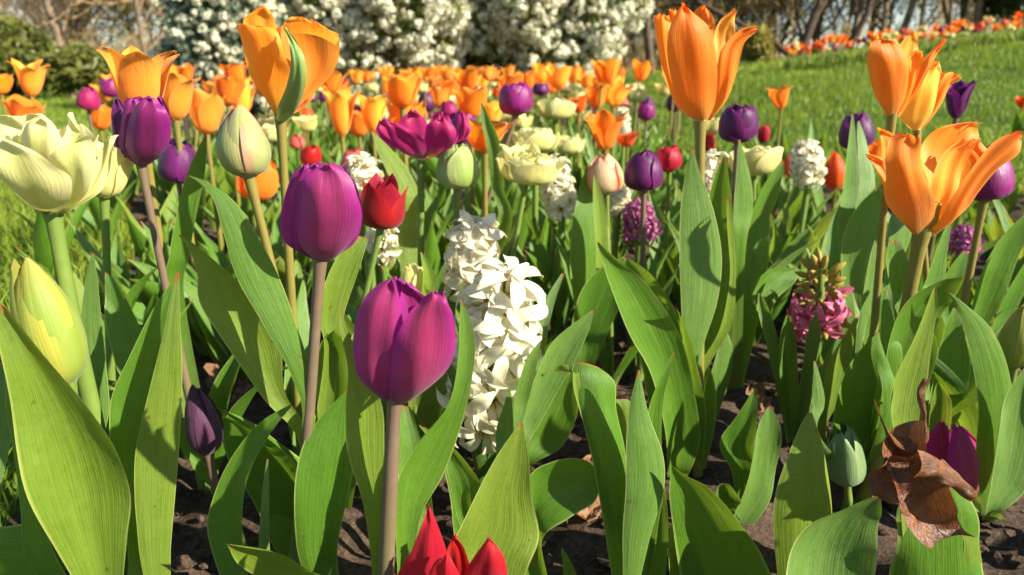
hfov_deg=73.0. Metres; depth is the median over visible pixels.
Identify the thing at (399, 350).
purple tulip
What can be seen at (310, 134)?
cream tulip
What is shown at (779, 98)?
orange tulip
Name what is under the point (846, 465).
tulip bud
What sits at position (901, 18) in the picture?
sky
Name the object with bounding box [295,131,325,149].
tulip plant
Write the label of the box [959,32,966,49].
cream tulip
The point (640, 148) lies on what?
tulip plant
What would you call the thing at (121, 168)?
cream tulip
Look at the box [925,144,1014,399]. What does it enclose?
purple tulip
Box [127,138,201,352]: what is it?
purple tulip
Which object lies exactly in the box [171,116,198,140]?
cream tulip
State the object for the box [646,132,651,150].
tulip plant
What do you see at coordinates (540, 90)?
purple tulip
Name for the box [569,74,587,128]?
orange tulip
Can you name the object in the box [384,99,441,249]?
orange tulip
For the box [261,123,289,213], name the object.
cream tulip
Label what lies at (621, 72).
orange tulip
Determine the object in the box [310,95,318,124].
purple tulip
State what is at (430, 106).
purple tulip
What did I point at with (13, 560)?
tulip plant
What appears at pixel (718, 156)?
tulip plant
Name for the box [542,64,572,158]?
orange tulip
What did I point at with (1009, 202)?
tulip plant
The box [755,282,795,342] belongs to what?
tulip plant
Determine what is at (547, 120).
cream tulip
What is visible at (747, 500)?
tulip plant
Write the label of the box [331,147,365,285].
pink tulip
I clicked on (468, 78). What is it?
orange tulip
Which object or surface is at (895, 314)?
tulip plant
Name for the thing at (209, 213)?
tulip plant
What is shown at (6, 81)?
orange tulip
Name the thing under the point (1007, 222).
tulip plant
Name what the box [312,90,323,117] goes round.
orange tulip
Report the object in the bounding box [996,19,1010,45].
orange tulip
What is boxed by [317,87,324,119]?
cream tulip
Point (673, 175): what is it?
tulip plant
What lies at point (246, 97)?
orange tulip
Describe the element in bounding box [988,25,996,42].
orange tulip
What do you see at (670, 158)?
red tulip
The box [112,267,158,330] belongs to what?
tulip plant
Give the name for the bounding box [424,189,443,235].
tulip plant
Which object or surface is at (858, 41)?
orange tulip
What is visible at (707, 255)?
tulip plant
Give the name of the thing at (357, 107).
purple tulip
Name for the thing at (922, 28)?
cream tulip
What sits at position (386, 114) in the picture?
cream tulip
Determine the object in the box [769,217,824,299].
tulip plant
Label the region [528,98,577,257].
cream tulip
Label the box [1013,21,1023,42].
orange tulip
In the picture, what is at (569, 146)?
cream tulip
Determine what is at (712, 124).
cream tulip
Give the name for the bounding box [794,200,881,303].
tulip plant
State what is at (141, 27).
bare tree
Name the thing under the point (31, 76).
orange tulip
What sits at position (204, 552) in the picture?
soil clods
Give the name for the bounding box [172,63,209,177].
orange tulip
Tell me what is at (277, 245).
tulip plant
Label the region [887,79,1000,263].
purple tulip
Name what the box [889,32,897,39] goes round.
cream tulip
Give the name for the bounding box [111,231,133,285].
tulip plant
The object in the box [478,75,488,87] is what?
orange tulip
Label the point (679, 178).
tulip plant
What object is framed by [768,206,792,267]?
tulip plant
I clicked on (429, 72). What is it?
orange tulip
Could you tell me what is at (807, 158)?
white hyacinth
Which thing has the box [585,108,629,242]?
orange tulip
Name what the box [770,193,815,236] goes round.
tulip plant
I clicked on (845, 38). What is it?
orange tulip
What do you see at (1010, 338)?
plant
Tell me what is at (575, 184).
tulip plant
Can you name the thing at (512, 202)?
tulip plant
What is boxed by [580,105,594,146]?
purple tulip
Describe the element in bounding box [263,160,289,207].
tulip plant
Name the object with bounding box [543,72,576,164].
orange tulip
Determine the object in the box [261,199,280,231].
tulip plant
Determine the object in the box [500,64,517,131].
orange tulip
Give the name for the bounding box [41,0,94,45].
bare tree
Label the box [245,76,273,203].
orange tulip
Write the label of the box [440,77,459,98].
orange tulip
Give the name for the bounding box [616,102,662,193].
purple tulip
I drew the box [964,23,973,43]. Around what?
orange tulip
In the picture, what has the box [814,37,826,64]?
orange tulip
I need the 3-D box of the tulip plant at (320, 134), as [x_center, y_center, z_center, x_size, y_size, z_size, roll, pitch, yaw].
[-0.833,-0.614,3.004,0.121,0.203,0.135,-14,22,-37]
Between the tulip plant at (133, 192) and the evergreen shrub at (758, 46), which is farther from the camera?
the evergreen shrub at (758, 46)
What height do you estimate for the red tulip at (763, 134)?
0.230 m
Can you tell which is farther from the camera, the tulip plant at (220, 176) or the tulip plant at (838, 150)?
the tulip plant at (838, 150)
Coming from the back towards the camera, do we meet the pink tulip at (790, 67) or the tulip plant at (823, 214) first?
the pink tulip at (790, 67)
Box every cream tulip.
[0,112,128,574]
[94,141,193,418]
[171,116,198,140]
[181,112,215,143]
[257,117,312,181]
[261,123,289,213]
[268,109,302,159]
[292,113,338,162]
[295,92,319,134]
[306,107,312,143]
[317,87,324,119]
[345,94,359,141]
[363,83,378,133]
[368,109,412,178]
[418,82,427,93]
[447,95,480,163]
[455,141,566,335]
[472,127,559,280]
[477,86,491,121]
[488,81,496,103]
[499,113,508,179]
[509,114,532,188]
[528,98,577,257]
[532,111,538,125]
[537,93,561,128]
[557,134,584,171]
[567,92,591,152]
[571,82,586,121]
[572,91,589,135]
[574,110,593,167]
[619,103,634,114]
[625,82,654,140]
[626,88,646,152]
[641,83,669,147]
[706,117,733,168]
[727,145,819,344]
[790,41,798,71]
[793,46,799,70]
[825,48,833,67]
[882,33,889,37]
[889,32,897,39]
[918,26,927,50]
[925,32,936,53]
[944,32,954,52]
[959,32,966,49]
[960,26,972,50]
[982,18,994,41]
[1000,24,1011,39]
[1002,26,1015,43]
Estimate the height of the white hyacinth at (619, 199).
0.287 m
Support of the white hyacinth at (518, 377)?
on the soil ground at (577, 539)
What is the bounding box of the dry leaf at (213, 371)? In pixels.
[204,361,225,389]
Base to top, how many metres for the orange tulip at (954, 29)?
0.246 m
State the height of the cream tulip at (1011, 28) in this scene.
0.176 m
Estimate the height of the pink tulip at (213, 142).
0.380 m
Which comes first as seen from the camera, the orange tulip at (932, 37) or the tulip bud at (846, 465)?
the tulip bud at (846, 465)
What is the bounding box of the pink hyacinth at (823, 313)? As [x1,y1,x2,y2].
[752,248,854,443]
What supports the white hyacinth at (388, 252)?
on the soil ground at (577, 539)
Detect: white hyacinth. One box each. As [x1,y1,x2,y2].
[342,151,399,304]
[361,227,401,297]
[436,254,593,483]
[441,210,506,347]
[529,153,577,339]
[569,174,633,346]
[616,107,635,173]
[665,148,728,249]
[779,138,826,240]
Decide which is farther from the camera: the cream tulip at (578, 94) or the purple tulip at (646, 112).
the cream tulip at (578, 94)
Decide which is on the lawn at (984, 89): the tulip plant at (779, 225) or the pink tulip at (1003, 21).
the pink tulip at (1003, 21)
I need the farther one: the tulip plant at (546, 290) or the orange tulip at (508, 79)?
the orange tulip at (508, 79)
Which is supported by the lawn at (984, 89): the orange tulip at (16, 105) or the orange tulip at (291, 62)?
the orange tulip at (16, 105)
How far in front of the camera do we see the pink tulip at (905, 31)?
6.32 m
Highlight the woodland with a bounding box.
[0,0,1023,74]
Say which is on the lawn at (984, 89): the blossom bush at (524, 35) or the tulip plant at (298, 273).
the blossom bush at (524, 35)
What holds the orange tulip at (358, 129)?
on the soil ground at (577, 539)
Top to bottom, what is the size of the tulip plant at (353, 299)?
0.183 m
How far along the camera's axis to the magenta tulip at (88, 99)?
1.58 m
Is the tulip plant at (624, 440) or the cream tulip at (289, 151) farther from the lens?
the cream tulip at (289, 151)
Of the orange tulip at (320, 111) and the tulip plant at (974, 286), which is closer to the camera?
the tulip plant at (974, 286)
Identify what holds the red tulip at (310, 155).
on the soil ground at (577, 539)
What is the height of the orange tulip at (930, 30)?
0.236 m
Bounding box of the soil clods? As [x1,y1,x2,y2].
[142,206,1023,574]
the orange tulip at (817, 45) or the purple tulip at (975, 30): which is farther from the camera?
the purple tulip at (975, 30)
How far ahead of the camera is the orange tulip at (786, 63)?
6.73 m
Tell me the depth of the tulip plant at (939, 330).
0.91 m
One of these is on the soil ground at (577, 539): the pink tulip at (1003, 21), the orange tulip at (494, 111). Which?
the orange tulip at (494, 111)
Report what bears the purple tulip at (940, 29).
on the lawn at (984, 89)
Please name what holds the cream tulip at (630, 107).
on the soil ground at (577, 539)
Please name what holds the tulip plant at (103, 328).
on the soil ground at (577, 539)
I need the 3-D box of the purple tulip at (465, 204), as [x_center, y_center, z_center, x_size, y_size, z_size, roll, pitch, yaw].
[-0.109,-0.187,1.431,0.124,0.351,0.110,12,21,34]
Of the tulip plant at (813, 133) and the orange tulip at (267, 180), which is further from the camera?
the tulip plant at (813, 133)
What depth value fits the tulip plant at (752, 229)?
0.88 m
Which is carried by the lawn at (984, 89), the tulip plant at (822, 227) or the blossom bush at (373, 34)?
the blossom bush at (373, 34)
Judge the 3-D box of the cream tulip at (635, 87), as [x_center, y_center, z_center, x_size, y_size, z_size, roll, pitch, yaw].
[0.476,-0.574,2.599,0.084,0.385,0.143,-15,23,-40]
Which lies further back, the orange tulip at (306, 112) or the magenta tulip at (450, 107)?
the orange tulip at (306, 112)
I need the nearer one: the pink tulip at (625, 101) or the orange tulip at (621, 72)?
the orange tulip at (621, 72)
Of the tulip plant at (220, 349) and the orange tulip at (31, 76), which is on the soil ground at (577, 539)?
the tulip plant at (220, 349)
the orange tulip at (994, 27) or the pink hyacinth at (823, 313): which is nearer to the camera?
the pink hyacinth at (823, 313)
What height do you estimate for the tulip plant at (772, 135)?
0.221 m
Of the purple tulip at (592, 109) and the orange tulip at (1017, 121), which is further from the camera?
the orange tulip at (1017, 121)
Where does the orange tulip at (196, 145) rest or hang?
on the soil ground at (577, 539)
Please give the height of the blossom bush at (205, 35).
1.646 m
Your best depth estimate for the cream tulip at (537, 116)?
4.19 m
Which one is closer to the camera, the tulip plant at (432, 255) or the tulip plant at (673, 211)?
the tulip plant at (432, 255)
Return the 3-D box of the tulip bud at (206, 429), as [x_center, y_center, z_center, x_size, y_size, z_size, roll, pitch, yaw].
[-0.244,0.174,0.629,0.094,0.214,0.058,-11,21,-30]
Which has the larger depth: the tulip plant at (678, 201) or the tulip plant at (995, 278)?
the tulip plant at (678, 201)
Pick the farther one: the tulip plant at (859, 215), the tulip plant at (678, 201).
the tulip plant at (678, 201)
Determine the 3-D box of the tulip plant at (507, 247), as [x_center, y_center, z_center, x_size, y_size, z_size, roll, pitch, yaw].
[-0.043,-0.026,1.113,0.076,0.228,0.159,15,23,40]
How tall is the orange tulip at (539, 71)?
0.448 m
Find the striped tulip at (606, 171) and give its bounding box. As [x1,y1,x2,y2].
[553,153,681,385]
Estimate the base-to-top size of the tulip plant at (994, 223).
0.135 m
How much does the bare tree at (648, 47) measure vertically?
7.402 m
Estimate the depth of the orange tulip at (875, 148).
1.82 m
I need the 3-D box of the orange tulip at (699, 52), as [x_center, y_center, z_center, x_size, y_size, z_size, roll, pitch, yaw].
[0.165,-0.009,0.652,0.083,0.484,0.105,10,20,28]
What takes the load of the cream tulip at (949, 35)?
on the lawn at (984, 89)
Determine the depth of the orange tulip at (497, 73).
4.92 m
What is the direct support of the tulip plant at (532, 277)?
on the soil ground at (577, 539)
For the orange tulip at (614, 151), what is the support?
on the soil ground at (577, 539)
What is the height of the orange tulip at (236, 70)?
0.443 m
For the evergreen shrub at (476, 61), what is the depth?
7.82 m
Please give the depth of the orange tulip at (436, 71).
3.38 m
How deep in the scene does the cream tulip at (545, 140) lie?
1.18 m
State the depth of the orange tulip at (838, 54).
6.87 m
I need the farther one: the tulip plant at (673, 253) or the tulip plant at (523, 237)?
the tulip plant at (523, 237)
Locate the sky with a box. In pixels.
[0,0,1021,58]
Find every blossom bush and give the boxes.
[147,0,296,111]
[275,0,489,97]
[471,0,654,100]
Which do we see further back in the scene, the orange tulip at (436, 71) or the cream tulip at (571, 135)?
the orange tulip at (436, 71)
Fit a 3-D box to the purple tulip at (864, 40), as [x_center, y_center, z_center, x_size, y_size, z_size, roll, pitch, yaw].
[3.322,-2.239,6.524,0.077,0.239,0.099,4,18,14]
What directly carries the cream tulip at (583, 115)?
on the soil ground at (577, 539)
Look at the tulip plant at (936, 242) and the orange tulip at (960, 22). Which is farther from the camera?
the orange tulip at (960, 22)
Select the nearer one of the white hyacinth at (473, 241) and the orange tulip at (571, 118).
the white hyacinth at (473, 241)
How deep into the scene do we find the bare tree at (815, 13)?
11.78 m
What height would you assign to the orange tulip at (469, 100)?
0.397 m
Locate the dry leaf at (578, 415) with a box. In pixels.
[573,407,580,427]
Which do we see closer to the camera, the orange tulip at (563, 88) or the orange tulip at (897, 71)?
the orange tulip at (897, 71)
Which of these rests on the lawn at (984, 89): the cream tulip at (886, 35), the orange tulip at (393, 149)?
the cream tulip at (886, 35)
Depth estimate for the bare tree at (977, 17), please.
13.01 m
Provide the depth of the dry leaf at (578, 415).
0.85 m
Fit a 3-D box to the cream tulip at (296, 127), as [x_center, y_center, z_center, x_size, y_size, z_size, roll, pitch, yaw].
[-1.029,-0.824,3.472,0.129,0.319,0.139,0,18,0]
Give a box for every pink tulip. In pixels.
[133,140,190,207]
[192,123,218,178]
[270,133,304,167]
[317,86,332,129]
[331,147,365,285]
[619,98,631,127]
[787,43,795,73]
[807,42,815,69]
[902,28,908,40]
[982,18,992,45]
[995,19,1006,44]
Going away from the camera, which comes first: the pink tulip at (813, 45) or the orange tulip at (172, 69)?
the orange tulip at (172, 69)
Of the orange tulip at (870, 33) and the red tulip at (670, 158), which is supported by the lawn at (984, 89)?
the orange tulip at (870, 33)
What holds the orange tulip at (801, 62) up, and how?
on the lawn at (984, 89)
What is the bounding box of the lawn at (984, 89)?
[0,33,1023,526]
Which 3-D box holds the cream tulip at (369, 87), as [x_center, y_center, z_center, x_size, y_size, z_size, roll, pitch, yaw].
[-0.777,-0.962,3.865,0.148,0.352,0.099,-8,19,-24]
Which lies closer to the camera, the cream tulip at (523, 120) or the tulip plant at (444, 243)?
the tulip plant at (444, 243)
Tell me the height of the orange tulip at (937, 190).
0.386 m
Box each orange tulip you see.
[0,74,12,114]
[0,94,92,280]
[6,57,50,228]
[86,105,120,223]
[89,82,111,101]
[96,45,187,460]
[96,73,111,133]
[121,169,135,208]
[163,72,235,355]
[169,66,193,143]
[169,87,225,254]
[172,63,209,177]
[174,72,214,183]
[197,79,225,168]
[206,74,253,222]
[211,60,246,202]
[212,86,271,227]
[236,160,282,242]
[237,6,339,456]
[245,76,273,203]
[246,77,267,118]
[276,106,321,163]
[290,108,312,166]
[300,70,349,163]
[304,106,322,147]
[312,80,349,164]
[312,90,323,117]
[317,101,330,149]
[321,85,361,157]
[332,129,338,142]
[348,68,365,91]
[350,111,382,170]
[356,92,388,236]
[359,70,374,133]
[373,67,382,96]
[382,65,393,95]
[382,73,396,152]
[383,72,465,256]
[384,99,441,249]
[397,65,428,186]
[421,67,437,110]
[424,75,436,118]
[428,85,468,158]
[431,75,440,114]
[432,64,446,76]
[437,66,455,80]
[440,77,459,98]
[448,66,488,201]
[452,86,532,217]
[459,119,512,259]
[476,64,514,148]
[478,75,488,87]
[484,101,501,121]
[489,69,499,102]
[490,67,507,142]
[492,88,498,100]
[493,80,509,146]
[497,73,530,200]
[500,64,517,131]
[511,68,538,130]
[532,63,560,152]
[534,62,554,127]
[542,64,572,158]
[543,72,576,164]
[559,81,584,159]
[560,65,581,156]
[565,71,593,141]
[566,80,574,132]
[566,95,602,185]
[568,73,601,152]
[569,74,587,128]
[579,69,587,123]
[581,57,621,175]
[582,85,636,177]
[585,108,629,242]
[602,75,634,165]
[606,80,652,157]
[610,67,631,131]
[617,132,639,217]
[632,59,655,147]
[642,73,673,190]
[654,2,757,477]
[667,110,708,151]
[753,85,794,216]
[782,46,789,69]
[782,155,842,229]
[790,151,881,213]
[799,45,805,70]
[803,45,809,71]
[803,48,812,69]
[811,42,820,70]
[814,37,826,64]
[820,43,824,68]
[824,34,834,64]
[832,35,843,69]
[836,40,843,59]
[837,34,848,65]
[839,139,881,192]
[841,40,852,63]
[841,41,850,65]
[849,31,946,339]
[851,38,861,59]
[854,122,1022,503]
[863,31,873,59]
[877,31,883,36]
[900,61,1003,425]
[919,32,925,50]
[928,29,936,50]
[929,35,936,52]
[932,24,938,49]
[937,28,946,43]
[943,31,950,52]
[950,26,958,50]
[953,19,965,50]
[963,25,974,48]
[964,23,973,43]
[975,21,983,46]
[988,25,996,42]
[993,24,1002,42]
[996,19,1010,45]
[1010,96,1023,138]
[1011,16,1019,40]
[1012,12,1023,44]
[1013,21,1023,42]
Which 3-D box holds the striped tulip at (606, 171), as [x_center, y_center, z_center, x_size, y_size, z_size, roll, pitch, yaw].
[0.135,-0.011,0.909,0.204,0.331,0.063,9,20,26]
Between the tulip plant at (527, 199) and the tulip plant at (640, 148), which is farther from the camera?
the tulip plant at (640, 148)
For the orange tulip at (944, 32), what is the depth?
6.42 m
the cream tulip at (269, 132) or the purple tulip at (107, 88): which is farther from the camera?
the purple tulip at (107, 88)
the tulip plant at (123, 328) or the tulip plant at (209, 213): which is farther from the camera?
the tulip plant at (209, 213)
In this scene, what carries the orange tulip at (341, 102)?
on the soil ground at (577, 539)
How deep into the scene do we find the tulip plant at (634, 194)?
1.97 m
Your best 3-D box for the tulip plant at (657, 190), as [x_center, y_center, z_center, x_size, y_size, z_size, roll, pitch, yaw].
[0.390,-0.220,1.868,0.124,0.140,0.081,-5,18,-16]
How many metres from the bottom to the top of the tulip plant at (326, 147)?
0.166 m
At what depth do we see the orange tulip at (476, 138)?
0.94 m
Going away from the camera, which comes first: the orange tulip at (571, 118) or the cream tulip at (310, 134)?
the cream tulip at (310, 134)
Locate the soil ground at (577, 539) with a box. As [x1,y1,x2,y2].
[3,107,1023,574]
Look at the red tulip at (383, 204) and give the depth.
0.65 m
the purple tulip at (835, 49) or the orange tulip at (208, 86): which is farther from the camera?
the purple tulip at (835, 49)
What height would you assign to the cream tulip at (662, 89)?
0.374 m
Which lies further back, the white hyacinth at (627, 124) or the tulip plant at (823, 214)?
the white hyacinth at (627, 124)
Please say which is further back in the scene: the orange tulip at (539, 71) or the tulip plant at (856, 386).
the orange tulip at (539, 71)
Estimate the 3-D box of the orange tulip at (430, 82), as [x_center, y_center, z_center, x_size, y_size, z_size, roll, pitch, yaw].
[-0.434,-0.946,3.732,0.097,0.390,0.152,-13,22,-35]
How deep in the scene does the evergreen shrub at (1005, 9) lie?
12.90 m
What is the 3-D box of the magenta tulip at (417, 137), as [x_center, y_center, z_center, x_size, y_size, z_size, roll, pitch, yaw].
[-0.123,-0.016,0.828,0.176,0.390,0.125,13,22,35]
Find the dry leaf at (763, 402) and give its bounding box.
[746,383,773,413]
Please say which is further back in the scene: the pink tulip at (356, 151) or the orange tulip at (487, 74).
the orange tulip at (487, 74)
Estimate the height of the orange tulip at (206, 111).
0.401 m
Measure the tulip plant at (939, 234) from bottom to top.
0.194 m
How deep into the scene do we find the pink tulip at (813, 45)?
6.55 m
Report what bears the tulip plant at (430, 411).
on the soil ground at (577, 539)
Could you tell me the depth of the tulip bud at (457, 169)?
0.73 m
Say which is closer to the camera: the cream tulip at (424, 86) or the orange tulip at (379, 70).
the cream tulip at (424, 86)
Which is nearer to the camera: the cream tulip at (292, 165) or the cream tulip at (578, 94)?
the cream tulip at (292, 165)
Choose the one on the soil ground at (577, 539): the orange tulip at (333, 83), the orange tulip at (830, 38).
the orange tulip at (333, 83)
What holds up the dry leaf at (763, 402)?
on the soil ground at (577, 539)
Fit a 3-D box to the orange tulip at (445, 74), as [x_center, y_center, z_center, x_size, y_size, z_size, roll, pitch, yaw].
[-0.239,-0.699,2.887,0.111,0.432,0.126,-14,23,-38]
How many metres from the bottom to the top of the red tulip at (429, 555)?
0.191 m
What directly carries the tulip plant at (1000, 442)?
on the soil ground at (577, 539)
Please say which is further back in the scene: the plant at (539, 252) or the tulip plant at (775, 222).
the tulip plant at (775, 222)
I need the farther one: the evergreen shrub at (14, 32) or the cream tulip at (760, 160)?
the evergreen shrub at (14, 32)
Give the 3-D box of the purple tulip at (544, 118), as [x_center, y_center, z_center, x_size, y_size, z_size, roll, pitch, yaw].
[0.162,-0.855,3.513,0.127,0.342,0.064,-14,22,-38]
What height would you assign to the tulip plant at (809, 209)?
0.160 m
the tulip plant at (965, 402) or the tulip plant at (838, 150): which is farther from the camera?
the tulip plant at (838, 150)
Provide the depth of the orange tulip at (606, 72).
1.84 m
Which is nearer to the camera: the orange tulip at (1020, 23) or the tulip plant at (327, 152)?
the tulip plant at (327, 152)
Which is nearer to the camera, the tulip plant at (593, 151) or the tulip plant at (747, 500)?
the tulip plant at (747, 500)
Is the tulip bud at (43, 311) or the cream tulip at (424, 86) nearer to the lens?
the tulip bud at (43, 311)
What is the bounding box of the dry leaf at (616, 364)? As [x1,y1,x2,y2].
[594,358,618,369]
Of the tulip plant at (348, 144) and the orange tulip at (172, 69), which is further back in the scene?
the tulip plant at (348, 144)
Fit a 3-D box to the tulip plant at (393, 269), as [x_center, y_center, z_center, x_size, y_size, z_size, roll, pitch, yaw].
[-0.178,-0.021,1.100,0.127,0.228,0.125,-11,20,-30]
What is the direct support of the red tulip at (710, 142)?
on the soil ground at (577, 539)
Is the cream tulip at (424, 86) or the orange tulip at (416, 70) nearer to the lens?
the orange tulip at (416, 70)
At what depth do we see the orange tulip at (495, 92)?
4.80 m
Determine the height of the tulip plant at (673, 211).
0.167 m
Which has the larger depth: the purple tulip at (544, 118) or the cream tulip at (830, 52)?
the cream tulip at (830, 52)
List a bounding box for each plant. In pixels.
[0,272,181,574]
[0,364,66,574]
[14,246,156,311]
[69,222,168,308]
[78,253,140,425]
[101,318,119,377]
[106,377,117,436]
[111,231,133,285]
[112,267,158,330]
[114,183,178,259]
[129,240,235,346]
[130,174,137,202]
[153,160,172,196]
[166,168,207,229]
[166,206,252,263]
[184,257,279,383]
[184,297,217,361]
[198,200,264,231]
[200,216,267,280]
[201,132,217,158]
[204,176,280,229]
[205,160,234,230]
[207,390,352,574]
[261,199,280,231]
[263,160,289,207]
[269,122,298,154]
[270,217,312,296]
[282,298,361,374]
[284,254,307,305]
[293,249,306,267]
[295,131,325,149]
[308,257,332,282]
[314,123,330,147]
[319,118,356,152]
[319,136,361,156]
[320,154,341,165]
[322,136,329,150]
[332,256,380,324]
[359,232,436,280]
[361,133,378,156]
[380,339,458,438]
[408,156,416,171]
[408,161,431,183]
[411,167,446,211]
[419,423,597,574]
[424,188,469,263]
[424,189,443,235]
[425,222,449,304]
[428,160,481,200]
[429,174,444,211]
[451,185,525,265]
[475,170,540,216]
[494,186,540,253]
[499,197,535,262]
[515,186,557,289]
[524,249,556,304]
[524,249,573,336]
[526,195,539,237]
[530,305,555,352]
[538,154,559,205]
[538,207,569,252]
[555,353,674,574]
[561,466,770,574]
[565,212,572,239]
[570,167,619,364]
[572,161,581,195]
[573,153,585,176]
[589,140,597,164]
[597,148,735,476]
[601,129,648,154]
[609,186,675,255]
[631,190,640,199]
[636,135,682,189]
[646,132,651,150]
[646,182,683,217]
[646,194,677,257]
[647,207,679,266]
[647,211,679,292]
[658,242,681,316]
[670,171,674,195]
[671,168,684,201]
[674,184,680,211]
[680,148,694,172]
[684,148,731,195]
[716,389,781,524]
[726,140,783,390]
[728,169,750,193]
[751,143,787,193]
[753,122,780,146]
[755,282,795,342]
[758,129,797,177]
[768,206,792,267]
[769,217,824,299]
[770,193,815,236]
[770,217,782,232]
[772,208,836,322]
[773,412,881,574]
[778,176,814,212]
[790,178,814,220]
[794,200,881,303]
[797,225,886,290]
[800,117,827,166]
[807,287,841,371]
[811,197,887,238]
[811,232,963,492]
[820,192,842,231]
[832,138,843,200]
[838,114,911,361]
[864,391,977,451]
[867,287,983,574]
[878,304,1023,438]
[882,238,931,308]
[885,233,940,262]
[894,309,897,320]
[926,292,1023,520]
[928,221,953,251]
[934,316,992,348]
[942,215,1023,365]
[946,205,992,269]
[954,200,975,221]
[956,256,977,335]
[966,189,1013,222]
[967,206,1003,253]
[971,287,1008,370]
[985,223,1023,308]
[993,199,1023,261]
[994,175,1023,218]
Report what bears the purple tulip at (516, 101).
on the soil ground at (577, 539)
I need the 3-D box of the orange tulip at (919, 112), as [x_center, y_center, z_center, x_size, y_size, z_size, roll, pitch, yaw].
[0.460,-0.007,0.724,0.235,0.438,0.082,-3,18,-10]
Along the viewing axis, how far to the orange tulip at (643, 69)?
2.45 m
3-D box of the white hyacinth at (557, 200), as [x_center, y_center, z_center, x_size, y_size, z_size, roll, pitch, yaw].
[0.076,-0.053,1.073,0.077,0.312,0.105,15,23,39]
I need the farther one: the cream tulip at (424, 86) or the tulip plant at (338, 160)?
the cream tulip at (424, 86)
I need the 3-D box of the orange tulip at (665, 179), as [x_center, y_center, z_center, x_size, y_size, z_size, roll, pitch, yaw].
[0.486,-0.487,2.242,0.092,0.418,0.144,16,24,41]
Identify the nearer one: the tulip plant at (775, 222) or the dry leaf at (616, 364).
the dry leaf at (616, 364)
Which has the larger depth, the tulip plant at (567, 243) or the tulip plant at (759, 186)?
the tulip plant at (759, 186)
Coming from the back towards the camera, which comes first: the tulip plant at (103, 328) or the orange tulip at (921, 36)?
the orange tulip at (921, 36)
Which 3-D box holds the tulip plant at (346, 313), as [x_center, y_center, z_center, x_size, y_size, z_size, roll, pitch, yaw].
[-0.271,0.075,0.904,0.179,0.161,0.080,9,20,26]
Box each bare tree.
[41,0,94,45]
[133,0,167,55]
[622,0,795,72]
[642,15,654,73]
[795,0,827,56]
[844,0,879,50]
[897,0,917,41]
[970,0,984,33]
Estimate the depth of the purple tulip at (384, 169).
1.41 m
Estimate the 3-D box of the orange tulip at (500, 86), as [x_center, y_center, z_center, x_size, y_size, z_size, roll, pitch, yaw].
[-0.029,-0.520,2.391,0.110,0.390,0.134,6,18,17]
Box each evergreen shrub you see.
[0,11,53,98]
[8,40,109,99]
[462,43,502,102]
[738,21,775,64]
[970,0,1023,27]
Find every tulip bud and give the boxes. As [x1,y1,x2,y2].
[9,253,87,393]
[179,385,294,545]
[215,104,355,509]
[300,252,435,413]
[381,141,478,391]
[826,422,865,509]
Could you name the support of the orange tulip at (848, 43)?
on the lawn at (984, 89)
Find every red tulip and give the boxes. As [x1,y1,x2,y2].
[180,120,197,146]
[273,145,360,194]
[341,173,407,367]
[398,503,507,574]
[649,145,681,304]
[705,132,725,156]
[741,124,791,148]
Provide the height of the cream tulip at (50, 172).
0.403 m
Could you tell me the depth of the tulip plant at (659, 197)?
1.58 m
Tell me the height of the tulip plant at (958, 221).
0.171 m
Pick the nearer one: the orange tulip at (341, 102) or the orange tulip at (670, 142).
the orange tulip at (341, 102)
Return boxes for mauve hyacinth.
[619,197,679,350]
[948,224,984,261]
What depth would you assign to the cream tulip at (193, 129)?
2.52 m
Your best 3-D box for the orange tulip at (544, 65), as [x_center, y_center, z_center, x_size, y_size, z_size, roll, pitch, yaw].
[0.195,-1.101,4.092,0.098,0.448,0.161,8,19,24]
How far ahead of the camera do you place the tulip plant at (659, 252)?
1.12 m
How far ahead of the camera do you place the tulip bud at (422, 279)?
0.74 m
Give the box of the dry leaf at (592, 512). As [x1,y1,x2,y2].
[576,454,600,522]
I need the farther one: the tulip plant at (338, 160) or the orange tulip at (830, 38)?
the orange tulip at (830, 38)
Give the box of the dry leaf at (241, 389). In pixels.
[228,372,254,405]
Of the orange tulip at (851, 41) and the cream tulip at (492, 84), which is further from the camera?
the orange tulip at (851, 41)
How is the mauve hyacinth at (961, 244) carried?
on the soil ground at (577, 539)
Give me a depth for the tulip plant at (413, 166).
2.32 m
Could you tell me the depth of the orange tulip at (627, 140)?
1.56 m
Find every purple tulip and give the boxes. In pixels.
[100,78,139,195]
[111,95,287,494]
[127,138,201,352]
[179,162,367,564]
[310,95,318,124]
[313,91,333,143]
[334,104,378,165]
[339,276,474,574]
[370,119,391,179]
[395,80,533,273]
[418,91,436,184]
[426,112,474,239]
[532,83,565,156]
[542,95,548,128]
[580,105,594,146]
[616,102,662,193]
[623,148,677,380]
[637,97,671,153]
[640,95,694,171]
[651,111,680,146]
[718,103,818,270]
[789,110,874,303]
[831,45,837,68]
[859,37,866,61]
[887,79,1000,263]
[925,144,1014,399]
[926,421,979,491]
[936,26,943,52]
[972,26,977,44]
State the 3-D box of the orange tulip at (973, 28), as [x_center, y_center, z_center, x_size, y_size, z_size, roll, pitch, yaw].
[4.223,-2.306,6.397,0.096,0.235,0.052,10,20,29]
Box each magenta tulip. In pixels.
[70,86,138,241]
[324,107,470,404]
[425,101,457,203]
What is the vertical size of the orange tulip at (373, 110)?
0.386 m
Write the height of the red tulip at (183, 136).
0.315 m
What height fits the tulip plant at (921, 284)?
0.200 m
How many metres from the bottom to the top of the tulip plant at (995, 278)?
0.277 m
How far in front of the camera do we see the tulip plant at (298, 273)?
1.03 m
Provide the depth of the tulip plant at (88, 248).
1.08 m

